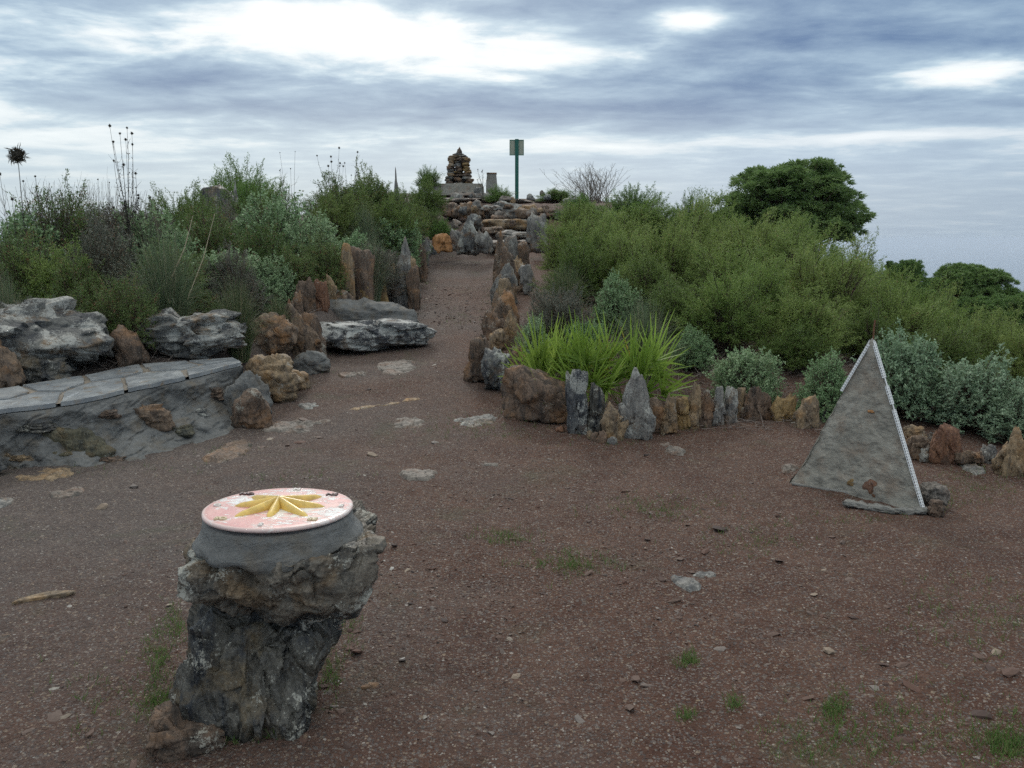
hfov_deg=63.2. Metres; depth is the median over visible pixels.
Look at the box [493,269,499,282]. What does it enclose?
standing stone
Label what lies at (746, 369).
rockrose shrub
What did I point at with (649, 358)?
dwarf palm
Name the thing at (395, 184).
standing stone
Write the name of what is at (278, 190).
feathery bush
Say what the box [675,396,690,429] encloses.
standing stone
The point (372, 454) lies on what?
stone chip
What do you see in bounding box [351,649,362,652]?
stone chip
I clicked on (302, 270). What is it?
heath shrub
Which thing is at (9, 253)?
heath shrub
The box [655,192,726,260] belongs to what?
feathery bush
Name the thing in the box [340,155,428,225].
feathery bush
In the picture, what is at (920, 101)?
sky
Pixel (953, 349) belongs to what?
feathery bush
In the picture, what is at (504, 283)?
standing stone
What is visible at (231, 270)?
dry heath shrub
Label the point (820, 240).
feathery bush
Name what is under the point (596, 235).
feathery bush
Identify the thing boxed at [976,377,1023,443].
saltbush shrub
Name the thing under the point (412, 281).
standing stone
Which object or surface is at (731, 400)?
standing stone
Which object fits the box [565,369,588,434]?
standing stone
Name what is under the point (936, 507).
stone
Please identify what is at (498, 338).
standing stone
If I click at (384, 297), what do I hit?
standing stone
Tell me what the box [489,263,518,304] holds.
standing stone
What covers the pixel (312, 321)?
leaning stone
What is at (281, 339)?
boulder
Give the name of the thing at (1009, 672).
stone chip
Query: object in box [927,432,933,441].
standing stone
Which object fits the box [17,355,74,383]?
rock
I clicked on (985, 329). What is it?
feathery bush
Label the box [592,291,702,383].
grass tussock
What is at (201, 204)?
heath shrub
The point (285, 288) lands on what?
rockrose shrub
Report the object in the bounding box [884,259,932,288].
pine tree
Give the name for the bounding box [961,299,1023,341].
feathery bush
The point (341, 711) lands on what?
stone chip
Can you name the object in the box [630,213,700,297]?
feathery bush
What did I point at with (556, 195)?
green bush
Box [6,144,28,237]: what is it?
dry thistle
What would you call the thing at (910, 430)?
standing stone
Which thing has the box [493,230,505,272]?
standing stone
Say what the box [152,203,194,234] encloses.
heath shrub
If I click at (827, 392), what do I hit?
rockrose shrub
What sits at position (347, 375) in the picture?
flat rock
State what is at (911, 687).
stone chip
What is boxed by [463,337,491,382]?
standing stone
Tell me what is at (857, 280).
feathery bush
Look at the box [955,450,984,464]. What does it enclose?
standing stone
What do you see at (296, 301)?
standing stone
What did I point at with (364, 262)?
standing stone
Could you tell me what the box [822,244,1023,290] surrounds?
sea
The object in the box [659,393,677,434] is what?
standing stone
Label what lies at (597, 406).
standing stone
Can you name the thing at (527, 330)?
rockrose shrub
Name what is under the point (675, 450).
flat rock
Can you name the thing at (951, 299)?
feathery bush
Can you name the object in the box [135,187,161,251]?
dry thistle
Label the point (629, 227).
feathery bush
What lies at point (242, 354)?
grass tussock
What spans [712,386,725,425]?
standing stone
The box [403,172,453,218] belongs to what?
feathery bush
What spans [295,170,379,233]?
heath shrub
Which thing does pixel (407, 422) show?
flat rock
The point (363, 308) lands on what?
rock ledge
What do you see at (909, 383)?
saltbush shrub
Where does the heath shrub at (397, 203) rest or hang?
on the ground at (966, 542)
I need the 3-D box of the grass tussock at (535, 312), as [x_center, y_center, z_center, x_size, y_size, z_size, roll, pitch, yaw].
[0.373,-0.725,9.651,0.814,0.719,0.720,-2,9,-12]
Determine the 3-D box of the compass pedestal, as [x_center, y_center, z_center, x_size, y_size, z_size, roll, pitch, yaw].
[-0.793,0.860,2.936,0.765,0.970,0.590,0,10,0]
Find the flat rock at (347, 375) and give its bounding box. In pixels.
[337,371,365,377]
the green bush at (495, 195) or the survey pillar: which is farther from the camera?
the survey pillar
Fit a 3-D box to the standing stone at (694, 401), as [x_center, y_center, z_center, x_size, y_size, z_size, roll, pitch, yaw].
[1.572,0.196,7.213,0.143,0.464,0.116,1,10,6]
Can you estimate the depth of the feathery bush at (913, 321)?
10.83 m
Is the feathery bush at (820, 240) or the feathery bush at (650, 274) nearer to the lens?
the feathery bush at (650, 274)
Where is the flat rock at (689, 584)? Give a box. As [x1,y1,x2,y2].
[670,574,701,591]
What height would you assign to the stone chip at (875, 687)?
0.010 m
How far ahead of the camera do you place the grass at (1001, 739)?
3.02 m
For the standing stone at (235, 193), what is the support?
on the ground at (966, 542)
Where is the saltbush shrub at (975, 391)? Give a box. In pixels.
[918,342,1020,439]
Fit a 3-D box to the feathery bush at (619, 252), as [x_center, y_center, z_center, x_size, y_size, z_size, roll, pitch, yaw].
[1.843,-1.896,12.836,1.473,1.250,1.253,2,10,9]
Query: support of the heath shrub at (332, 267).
on the ground at (966, 542)
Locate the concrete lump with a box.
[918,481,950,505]
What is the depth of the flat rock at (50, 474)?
5.81 m
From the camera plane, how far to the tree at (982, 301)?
16.75 m
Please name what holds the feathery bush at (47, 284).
on the ground at (966, 542)
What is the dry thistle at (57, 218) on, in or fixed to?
on the ground at (966, 542)
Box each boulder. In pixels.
[0,296,114,369]
[133,307,247,358]
[230,388,273,428]
[243,353,304,402]
[252,312,298,354]
[292,369,311,389]
[432,233,452,252]
[500,365,566,423]
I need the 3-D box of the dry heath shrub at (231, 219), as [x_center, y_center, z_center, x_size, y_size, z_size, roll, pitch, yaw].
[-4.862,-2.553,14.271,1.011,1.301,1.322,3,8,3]
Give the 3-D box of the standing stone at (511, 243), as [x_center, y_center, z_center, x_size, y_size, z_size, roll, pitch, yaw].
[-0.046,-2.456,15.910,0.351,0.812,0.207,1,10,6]
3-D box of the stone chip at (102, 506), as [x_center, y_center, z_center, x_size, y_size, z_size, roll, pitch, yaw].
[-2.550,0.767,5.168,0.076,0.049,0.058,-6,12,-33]
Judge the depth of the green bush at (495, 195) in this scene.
24.12 m
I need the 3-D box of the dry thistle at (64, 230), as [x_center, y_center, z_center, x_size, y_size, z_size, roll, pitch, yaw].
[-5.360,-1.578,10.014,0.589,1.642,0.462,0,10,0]
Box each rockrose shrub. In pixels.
[0,202,79,273]
[99,200,202,277]
[176,221,234,254]
[184,245,276,315]
[225,182,317,255]
[246,250,297,312]
[274,209,352,261]
[334,227,376,251]
[372,217,422,266]
[514,313,561,371]
[562,315,610,371]
[587,267,645,335]
[669,322,716,372]
[702,345,787,403]
[793,345,848,421]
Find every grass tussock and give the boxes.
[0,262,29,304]
[104,223,233,315]
[195,268,282,362]
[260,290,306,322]
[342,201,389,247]
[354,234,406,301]
[516,296,550,333]
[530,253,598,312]
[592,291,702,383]
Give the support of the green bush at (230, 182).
on the ground at (966, 542)
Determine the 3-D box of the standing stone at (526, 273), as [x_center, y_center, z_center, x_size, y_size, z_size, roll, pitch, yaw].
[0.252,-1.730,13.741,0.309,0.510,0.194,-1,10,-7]
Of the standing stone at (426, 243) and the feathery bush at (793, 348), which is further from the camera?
the standing stone at (426, 243)
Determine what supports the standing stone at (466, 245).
on the ground at (966, 542)
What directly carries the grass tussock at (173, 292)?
on the ground at (966, 542)
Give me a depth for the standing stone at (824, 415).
7.45 m
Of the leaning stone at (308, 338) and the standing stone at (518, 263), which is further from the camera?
the standing stone at (518, 263)
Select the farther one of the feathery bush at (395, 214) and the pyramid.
the feathery bush at (395, 214)
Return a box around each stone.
[232,182,238,203]
[286,303,321,356]
[291,291,303,313]
[293,276,316,312]
[302,312,327,357]
[314,278,329,312]
[326,274,336,299]
[336,290,354,299]
[340,243,355,299]
[351,246,374,300]
[359,286,368,298]
[361,682,378,688]
[377,264,388,301]
[391,237,421,307]
[394,167,397,193]
[405,265,420,309]
[410,256,415,266]
[418,243,428,282]
[419,236,431,265]
[430,244,436,254]
[450,229,458,250]
[456,216,479,255]
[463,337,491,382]
[475,229,492,253]
[480,310,504,339]
[481,347,509,391]
[488,328,508,350]
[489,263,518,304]
[492,289,519,325]
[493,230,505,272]
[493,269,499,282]
[496,278,512,296]
[500,246,518,285]
[503,309,521,345]
[504,234,518,259]
[510,345,527,364]
[514,255,524,281]
[517,241,529,264]
[518,264,536,294]
[525,211,548,253]
[555,426,564,431]
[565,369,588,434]
[587,382,605,432]
[587,430,591,438]
[590,432,597,441]
[596,430,606,443]
[599,401,628,440]
[607,436,616,444]
[618,367,655,439]
[649,396,664,429]
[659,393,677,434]
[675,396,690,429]
[688,381,701,428]
[699,389,714,427]
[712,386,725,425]
[723,386,737,423]
[737,387,745,418]
[740,386,772,420]
[769,392,796,421]
[792,395,820,428]
[819,409,830,419]
[902,424,926,440]
[904,435,929,460]
[919,444,930,462]
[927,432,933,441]
[927,499,945,516]
[928,423,962,464]
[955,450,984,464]
[980,444,996,463]
[990,425,1023,476]
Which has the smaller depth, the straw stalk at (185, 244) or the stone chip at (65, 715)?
the stone chip at (65, 715)
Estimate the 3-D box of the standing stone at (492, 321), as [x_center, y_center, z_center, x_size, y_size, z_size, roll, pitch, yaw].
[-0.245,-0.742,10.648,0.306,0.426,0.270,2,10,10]
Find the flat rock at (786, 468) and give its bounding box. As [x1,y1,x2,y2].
[781,464,798,472]
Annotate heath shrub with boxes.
[0,168,118,270]
[0,222,68,300]
[0,295,54,308]
[34,198,175,272]
[35,243,121,322]
[41,285,94,312]
[61,204,146,312]
[90,263,189,358]
[130,237,211,310]
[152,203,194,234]
[164,253,226,314]
[172,190,256,263]
[177,188,222,216]
[199,237,273,318]
[212,187,263,228]
[213,197,255,239]
[233,209,324,277]
[275,246,332,288]
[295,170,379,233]
[295,232,355,294]
[361,241,412,297]
[368,179,429,239]
[422,207,441,239]
[523,282,598,350]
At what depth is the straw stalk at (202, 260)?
8.64 m
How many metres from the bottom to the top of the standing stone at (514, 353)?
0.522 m
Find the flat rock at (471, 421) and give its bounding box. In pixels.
[454,414,496,426]
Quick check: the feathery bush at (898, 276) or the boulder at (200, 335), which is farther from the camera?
the feathery bush at (898, 276)
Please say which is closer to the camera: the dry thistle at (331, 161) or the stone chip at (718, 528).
the stone chip at (718, 528)
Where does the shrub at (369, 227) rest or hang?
on the ground at (966, 542)
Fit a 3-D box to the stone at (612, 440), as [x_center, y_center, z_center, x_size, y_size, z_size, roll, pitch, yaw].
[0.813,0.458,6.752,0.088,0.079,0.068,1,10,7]
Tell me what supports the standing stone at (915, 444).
on the ground at (966, 542)
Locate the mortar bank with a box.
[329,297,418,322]
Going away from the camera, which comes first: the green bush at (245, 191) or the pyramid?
the pyramid
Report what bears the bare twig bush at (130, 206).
on the ground at (966, 542)
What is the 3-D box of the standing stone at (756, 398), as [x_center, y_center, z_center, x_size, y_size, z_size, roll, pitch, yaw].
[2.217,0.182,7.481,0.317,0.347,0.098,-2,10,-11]
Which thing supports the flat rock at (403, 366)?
on the ground at (966, 542)
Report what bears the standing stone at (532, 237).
on the ground at (966, 542)
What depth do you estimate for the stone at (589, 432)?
6.86 m
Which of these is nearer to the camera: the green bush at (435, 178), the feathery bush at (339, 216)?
the feathery bush at (339, 216)
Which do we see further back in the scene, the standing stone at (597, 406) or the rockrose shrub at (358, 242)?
the rockrose shrub at (358, 242)
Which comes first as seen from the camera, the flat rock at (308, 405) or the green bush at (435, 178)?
the flat rock at (308, 405)
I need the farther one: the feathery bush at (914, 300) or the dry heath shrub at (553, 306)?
the feathery bush at (914, 300)
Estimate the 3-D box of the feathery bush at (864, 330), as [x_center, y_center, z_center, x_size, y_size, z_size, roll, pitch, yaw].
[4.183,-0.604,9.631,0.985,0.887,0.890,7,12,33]
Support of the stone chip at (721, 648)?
on the ground at (966, 542)
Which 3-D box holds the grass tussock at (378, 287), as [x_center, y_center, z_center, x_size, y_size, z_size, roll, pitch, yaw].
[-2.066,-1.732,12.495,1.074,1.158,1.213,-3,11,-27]
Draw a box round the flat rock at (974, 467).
[961,463,985,474]
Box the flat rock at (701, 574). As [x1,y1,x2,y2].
[693,571,715,577]
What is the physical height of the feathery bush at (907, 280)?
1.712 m
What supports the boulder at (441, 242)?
on the ground at (966, 542)
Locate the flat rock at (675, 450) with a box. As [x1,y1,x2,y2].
[660,442,685,455]
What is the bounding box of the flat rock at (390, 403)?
[350,398,419,410]
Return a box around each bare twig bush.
[0,178,102,249]
[53,167,142,256]
[75,188,179,231]
[540,161,631,203]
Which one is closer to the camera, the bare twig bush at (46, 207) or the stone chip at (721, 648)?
the stone chip at (721, 648)
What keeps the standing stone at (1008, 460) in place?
on the ground at (966, 542)
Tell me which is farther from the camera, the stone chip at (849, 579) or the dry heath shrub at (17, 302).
the dry heath shrub at (17, 302)
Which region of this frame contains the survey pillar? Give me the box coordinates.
[486,173,496,192]
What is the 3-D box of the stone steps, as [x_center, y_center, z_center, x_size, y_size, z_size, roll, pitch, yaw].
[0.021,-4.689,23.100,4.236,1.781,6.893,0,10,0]
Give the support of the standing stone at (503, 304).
on the ground at (966, 542)
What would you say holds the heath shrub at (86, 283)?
on the ground at (966, 542)
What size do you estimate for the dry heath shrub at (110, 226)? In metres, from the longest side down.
1.947 x 1.827 x 1.476 m
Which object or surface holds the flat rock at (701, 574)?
on the ground at (966, 542)
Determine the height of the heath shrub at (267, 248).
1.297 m
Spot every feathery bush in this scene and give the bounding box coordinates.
[11,233,116,305]
[141,176,221,229]
[249,177,294,225]
[311,177,390,248]
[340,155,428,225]
[370,182,428,250]
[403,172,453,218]
[412,198,433,234]
[527,230,617,304]
[535,209,605,272]
[556,196,606,238]
[569,208,621,292]
[578,192,685,242]
[587,220,662,292]
[589,203,659,256]
[603,237,704,311]
[616,252,674,289]
[616,270,703,342]
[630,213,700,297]
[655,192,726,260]
[671,262,778,358]
[674,221,736,295]
[682,235,800,297]
[691,183,754,233]
[705,208,757,254]
[710,206,785,264]
[725,251,794,336]
[746,277,861,353]
[749,207,816,288]
[750,311,839,374]
[756,211,823,261]
[774,233,886,328]
[779,215,846,274]
[813,260,875,301]
[822,245,902,311]
[832,295,912,363]
[839,227,890,283]
[851,251,913,297]
[853,274,948,344]
[882,258,932,307]
[883,271,952,320]
[903,317,997,380]
[923,298,978,344]
[930,276,963,326]
[937,298,1008,368]
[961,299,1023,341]
[983,305,1021,361]
[984,315,1023,394]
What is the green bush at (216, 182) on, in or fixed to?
on the ground at (966, 542)
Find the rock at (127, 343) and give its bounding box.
[109,324,149,367]
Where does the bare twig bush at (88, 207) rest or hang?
on the ground at (966, 542)
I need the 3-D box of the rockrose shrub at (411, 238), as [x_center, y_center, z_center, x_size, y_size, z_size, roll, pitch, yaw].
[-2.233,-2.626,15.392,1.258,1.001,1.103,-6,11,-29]
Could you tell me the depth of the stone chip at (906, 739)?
2.74 m
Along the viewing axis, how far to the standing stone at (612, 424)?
6.83 m
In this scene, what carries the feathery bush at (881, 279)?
on the ground at (966, 542)
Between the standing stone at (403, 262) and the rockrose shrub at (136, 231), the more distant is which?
the standing stone at (403, 262)
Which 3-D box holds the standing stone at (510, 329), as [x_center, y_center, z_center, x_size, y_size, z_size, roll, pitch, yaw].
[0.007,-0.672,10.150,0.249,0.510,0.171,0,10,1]
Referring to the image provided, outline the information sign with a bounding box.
[510,139,523,198]
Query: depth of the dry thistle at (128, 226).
10.14 m
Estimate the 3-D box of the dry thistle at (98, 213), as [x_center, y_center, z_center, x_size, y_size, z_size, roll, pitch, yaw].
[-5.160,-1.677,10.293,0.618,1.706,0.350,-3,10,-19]
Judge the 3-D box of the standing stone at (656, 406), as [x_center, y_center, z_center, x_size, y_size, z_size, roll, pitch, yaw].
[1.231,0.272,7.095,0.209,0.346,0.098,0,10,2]
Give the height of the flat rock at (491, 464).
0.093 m
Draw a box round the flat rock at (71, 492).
[50,487,84,498]
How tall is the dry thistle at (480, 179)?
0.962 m
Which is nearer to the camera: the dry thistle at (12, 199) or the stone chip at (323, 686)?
the stone chip at (323, 686)
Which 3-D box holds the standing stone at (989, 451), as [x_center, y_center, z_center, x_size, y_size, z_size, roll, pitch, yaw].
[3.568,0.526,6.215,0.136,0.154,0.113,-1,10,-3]
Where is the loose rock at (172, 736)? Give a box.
[144,700,226,762]
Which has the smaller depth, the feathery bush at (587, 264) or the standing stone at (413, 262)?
the feathery bush at (587, 264)
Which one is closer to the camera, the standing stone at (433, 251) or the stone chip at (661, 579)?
the stone chip at (661, 579)
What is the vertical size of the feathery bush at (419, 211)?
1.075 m
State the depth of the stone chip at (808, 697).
3.01 m
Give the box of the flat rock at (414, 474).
[399,468,437,480]
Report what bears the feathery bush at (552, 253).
on the ground at (966, 542)
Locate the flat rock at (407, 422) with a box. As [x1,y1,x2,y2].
[394,417,424,428]
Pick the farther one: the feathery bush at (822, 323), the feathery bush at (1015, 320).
the feathery bush at (1015, 320)
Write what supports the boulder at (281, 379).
on the ground at (966, 542)
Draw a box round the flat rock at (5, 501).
[0,497,13,507]
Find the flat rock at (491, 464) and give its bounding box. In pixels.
[480,463,498,466]
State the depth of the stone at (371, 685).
3.09 m
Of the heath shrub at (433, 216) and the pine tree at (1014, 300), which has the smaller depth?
the pine tree at (1014, 300)
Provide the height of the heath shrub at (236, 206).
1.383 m
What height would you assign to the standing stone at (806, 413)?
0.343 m
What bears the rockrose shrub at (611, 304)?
on the ground at (966, 542)
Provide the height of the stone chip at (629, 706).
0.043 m
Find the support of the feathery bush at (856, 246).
on the ground at (966, 542)
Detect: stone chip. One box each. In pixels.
[21,728,34,734]
[47,710,62,721]
[60,713,70,719]
[84,728,93,737]
[96,503,107,509]
[129,759,136,767]
[318,684,329,687]
[337,708,345,714]
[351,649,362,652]
[367,452,377,456]
[511,673,520,678]
[574,714,584,722]
[625,704,633,709]
[631,675,639,681]
[658,576,665,581]
[712,525,726,531]
[713,646,726,650]
[767,632,780,636]
[802,695,814,699]
[823,647,834,653]
[845,577,854,580]
[869,685,879,690]
[892,736,917,743]
[894,662,909,667]
[903,680,919,691]
[970,710,992,718]
[991,648,1000,654]
[1001,667,1020,677]
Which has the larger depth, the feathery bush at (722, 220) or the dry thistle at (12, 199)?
the feathery bush at (722, 220)
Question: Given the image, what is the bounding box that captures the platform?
[432,183,483,197]
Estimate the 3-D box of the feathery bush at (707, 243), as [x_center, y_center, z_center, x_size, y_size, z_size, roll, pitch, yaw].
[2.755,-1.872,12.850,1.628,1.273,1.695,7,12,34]
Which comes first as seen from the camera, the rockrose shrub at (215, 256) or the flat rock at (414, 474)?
the flat rock at (414, 474)
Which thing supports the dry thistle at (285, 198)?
on the ground at (966, 542)
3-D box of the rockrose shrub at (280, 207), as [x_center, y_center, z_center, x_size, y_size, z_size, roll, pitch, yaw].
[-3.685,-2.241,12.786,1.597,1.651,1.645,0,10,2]
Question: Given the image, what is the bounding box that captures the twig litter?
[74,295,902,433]
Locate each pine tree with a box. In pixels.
[712,156,878,246]
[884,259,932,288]
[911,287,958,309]
[924,262,1021,316]
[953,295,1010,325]
[991,291,1023,332]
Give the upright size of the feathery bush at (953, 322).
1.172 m
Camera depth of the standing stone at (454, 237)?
19.10 m
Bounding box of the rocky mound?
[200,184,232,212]
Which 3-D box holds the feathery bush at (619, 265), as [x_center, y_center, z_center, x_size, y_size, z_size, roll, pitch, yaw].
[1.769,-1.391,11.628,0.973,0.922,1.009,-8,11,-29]
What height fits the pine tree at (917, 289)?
1.615 m
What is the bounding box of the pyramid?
[789,320,928,514]
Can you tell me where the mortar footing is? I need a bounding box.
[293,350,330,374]
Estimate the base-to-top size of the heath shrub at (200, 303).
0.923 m
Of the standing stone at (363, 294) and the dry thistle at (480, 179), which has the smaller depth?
the standing stone at (363, 294)
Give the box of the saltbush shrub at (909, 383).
[850,317,954,422]
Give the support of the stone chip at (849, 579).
on the ground at (966, 542)
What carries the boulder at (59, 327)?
on the ground at (966, 542)
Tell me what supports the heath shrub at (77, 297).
on the ground at (966, 542)
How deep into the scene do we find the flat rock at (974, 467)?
6.00 m
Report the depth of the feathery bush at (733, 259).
11.20 m
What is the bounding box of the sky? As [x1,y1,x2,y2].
[0,0,1023,244]
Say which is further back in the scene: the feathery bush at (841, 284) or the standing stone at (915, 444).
the feathery bush at (841, 284)
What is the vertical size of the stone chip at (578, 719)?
0.021 m
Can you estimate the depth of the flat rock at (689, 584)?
4.00 m
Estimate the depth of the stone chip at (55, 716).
2.88 m
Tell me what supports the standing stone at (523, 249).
on the ground at (966, 542)
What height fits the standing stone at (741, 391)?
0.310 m
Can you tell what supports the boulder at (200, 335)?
on the ground at (966, 542)
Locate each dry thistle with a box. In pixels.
[0,172,26,269]
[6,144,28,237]
[16,175,67,252]
[40,183,92,257]
[67,179,115,255]
[108,124,139,261]
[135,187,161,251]
[279,151,295,217]
[316,146,343,191]
[342,150,357,186]
[477,169,490,189]
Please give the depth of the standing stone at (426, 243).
17.36 m
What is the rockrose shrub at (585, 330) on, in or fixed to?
on the ground at (966, 542)
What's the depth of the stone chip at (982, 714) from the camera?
2.90 m
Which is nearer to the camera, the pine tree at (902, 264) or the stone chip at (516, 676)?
the stone chip at (516, 676)
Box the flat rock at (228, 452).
[201,439,252,462]
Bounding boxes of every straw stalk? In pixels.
[171,217,192,276]
[188,214,214,297]
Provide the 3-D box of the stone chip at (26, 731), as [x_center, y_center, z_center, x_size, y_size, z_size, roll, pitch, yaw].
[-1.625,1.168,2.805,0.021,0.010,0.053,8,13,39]
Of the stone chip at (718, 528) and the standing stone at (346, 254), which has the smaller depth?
the stone chip at (718, 528)
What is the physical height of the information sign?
1.885 m
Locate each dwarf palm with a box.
[499,311,612,399]
[544,305,629,402]
[580,309,695,403]
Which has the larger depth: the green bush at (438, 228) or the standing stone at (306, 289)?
the green bush at (438, 228)
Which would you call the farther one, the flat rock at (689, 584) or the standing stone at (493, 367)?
the standing stone at (493, 367)
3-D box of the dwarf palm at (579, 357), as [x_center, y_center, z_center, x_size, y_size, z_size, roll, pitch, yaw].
[0.678,-0.182,7.598,0.871,1.069,0.774,4,11,20]
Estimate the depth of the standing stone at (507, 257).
13.81 m
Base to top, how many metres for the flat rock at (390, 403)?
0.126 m
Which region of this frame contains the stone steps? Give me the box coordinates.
[440,187,576,248]
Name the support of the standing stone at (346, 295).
on the ground at (966, 542)
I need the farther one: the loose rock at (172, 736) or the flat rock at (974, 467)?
the flat rock at (974, 467)
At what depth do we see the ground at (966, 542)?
3.93 m
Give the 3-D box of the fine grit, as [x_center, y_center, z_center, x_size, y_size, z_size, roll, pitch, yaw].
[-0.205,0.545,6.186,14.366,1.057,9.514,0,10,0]
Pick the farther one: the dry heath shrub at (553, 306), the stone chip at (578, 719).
the dry heath shrub at (553, 306)
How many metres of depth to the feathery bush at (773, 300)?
10.20 m
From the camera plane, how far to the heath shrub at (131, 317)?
7.96 m
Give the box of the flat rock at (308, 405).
[298,402,318,409]
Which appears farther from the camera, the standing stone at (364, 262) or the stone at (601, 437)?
the standing stone at (364, 262)
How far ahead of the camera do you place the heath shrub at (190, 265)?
9.69 m
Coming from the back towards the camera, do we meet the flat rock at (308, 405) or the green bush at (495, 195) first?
the green bush at (495, 195)
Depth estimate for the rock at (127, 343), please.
7.66 m
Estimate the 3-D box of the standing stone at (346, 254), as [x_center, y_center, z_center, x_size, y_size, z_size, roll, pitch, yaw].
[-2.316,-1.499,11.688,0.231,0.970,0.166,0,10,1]
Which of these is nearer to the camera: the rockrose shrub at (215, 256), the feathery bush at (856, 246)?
the rockrose shrub at (215, 256)
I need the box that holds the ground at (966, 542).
[0,192,1023,767]
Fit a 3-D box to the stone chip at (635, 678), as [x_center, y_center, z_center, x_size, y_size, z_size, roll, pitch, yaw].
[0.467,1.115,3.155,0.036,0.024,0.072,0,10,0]
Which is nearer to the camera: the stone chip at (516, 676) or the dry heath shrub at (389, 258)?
the stone chip at (516, 676)
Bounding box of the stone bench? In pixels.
[0,357,242,471]
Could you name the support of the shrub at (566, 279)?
on the ground at (966, 542)
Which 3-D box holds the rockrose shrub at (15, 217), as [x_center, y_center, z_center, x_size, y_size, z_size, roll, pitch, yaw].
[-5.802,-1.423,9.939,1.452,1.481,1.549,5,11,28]
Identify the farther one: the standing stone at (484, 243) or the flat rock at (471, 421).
the standing stone at (484, 243)
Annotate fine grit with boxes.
[9,406,1021,766]
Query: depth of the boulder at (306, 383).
8.45 m
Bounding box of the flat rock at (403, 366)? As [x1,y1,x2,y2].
[376,359,415,374]
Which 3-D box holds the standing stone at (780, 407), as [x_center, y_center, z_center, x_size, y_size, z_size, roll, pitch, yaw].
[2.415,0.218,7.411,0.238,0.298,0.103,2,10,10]
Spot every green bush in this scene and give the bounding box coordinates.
[188,177,244,204]
[203,152,285,199]
[232,174,277,207]
[412,163,444,188]
[425,216,458,238]
[482,184,518,203]
[531,187,578,203]
[549,192,609,221]
[595,181,671,221]
[664,185,707,224]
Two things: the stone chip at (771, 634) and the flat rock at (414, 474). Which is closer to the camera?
the stone chip at (771, 634)
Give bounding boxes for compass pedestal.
[168,488,386,743]
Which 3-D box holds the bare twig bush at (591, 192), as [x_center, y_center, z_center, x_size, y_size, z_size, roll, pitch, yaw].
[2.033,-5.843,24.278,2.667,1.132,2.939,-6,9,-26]
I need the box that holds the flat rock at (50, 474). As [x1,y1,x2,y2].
[15,467,73,481]
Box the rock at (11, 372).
[0,340,25,387]
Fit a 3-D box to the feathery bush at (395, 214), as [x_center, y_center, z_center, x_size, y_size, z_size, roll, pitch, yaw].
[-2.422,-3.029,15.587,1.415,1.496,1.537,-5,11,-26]
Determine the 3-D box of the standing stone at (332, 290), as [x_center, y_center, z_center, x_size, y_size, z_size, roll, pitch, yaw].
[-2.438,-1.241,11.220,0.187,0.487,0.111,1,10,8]
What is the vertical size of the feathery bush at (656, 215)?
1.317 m
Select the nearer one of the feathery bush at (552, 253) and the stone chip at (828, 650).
the stone chip at (828, 650)
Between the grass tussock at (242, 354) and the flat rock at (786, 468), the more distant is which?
the grass tussock at (242, 354)
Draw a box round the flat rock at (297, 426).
[262,419,331,432]
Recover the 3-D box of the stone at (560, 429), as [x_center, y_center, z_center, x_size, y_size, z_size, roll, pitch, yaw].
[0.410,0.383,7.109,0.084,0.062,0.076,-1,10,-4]
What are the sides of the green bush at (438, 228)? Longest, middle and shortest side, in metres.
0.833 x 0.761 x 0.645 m
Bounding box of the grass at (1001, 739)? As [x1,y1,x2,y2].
[31,281,1023,767]
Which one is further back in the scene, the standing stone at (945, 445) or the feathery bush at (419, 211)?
the feathery bush at (419, 211)
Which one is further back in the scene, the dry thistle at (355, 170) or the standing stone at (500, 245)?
the dry thistle at (355, 170)
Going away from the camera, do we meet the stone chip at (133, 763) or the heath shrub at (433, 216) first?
the stone chip at (133, 763)
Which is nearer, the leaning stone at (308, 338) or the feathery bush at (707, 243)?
the leaning stone at (308, 338)
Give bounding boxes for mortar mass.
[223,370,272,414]
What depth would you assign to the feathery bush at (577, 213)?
18.41 m
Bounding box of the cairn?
[445,147,473,182]
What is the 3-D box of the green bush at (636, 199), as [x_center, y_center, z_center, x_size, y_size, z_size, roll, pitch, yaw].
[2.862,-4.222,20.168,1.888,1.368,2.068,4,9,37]
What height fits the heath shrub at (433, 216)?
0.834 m
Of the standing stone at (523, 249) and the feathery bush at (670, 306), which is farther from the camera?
the standing stone at (523, 249)
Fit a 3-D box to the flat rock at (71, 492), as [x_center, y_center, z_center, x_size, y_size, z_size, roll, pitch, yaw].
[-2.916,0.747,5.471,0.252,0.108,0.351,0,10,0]
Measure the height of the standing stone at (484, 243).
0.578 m
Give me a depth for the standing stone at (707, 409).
7.24 m
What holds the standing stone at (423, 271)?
on the ground at (966, 542)
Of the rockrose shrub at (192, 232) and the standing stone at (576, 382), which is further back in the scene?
the rockrose shrub at (192, 232)
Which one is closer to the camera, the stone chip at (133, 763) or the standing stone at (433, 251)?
the stone chip at (133, 763)
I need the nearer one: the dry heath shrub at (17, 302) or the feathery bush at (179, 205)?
the dry heath shrub at (17, 302)
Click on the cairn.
(459, 160)
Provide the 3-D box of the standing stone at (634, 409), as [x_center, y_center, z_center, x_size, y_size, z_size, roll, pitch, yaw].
[1.032,0.186,6.902,0.331,0.669,0.124,2,10,9]
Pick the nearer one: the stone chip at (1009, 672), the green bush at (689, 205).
the stone chip at (1009, 672)
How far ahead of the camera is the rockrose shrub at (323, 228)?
12.23 m
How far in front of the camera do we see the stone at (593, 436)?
6.78 m

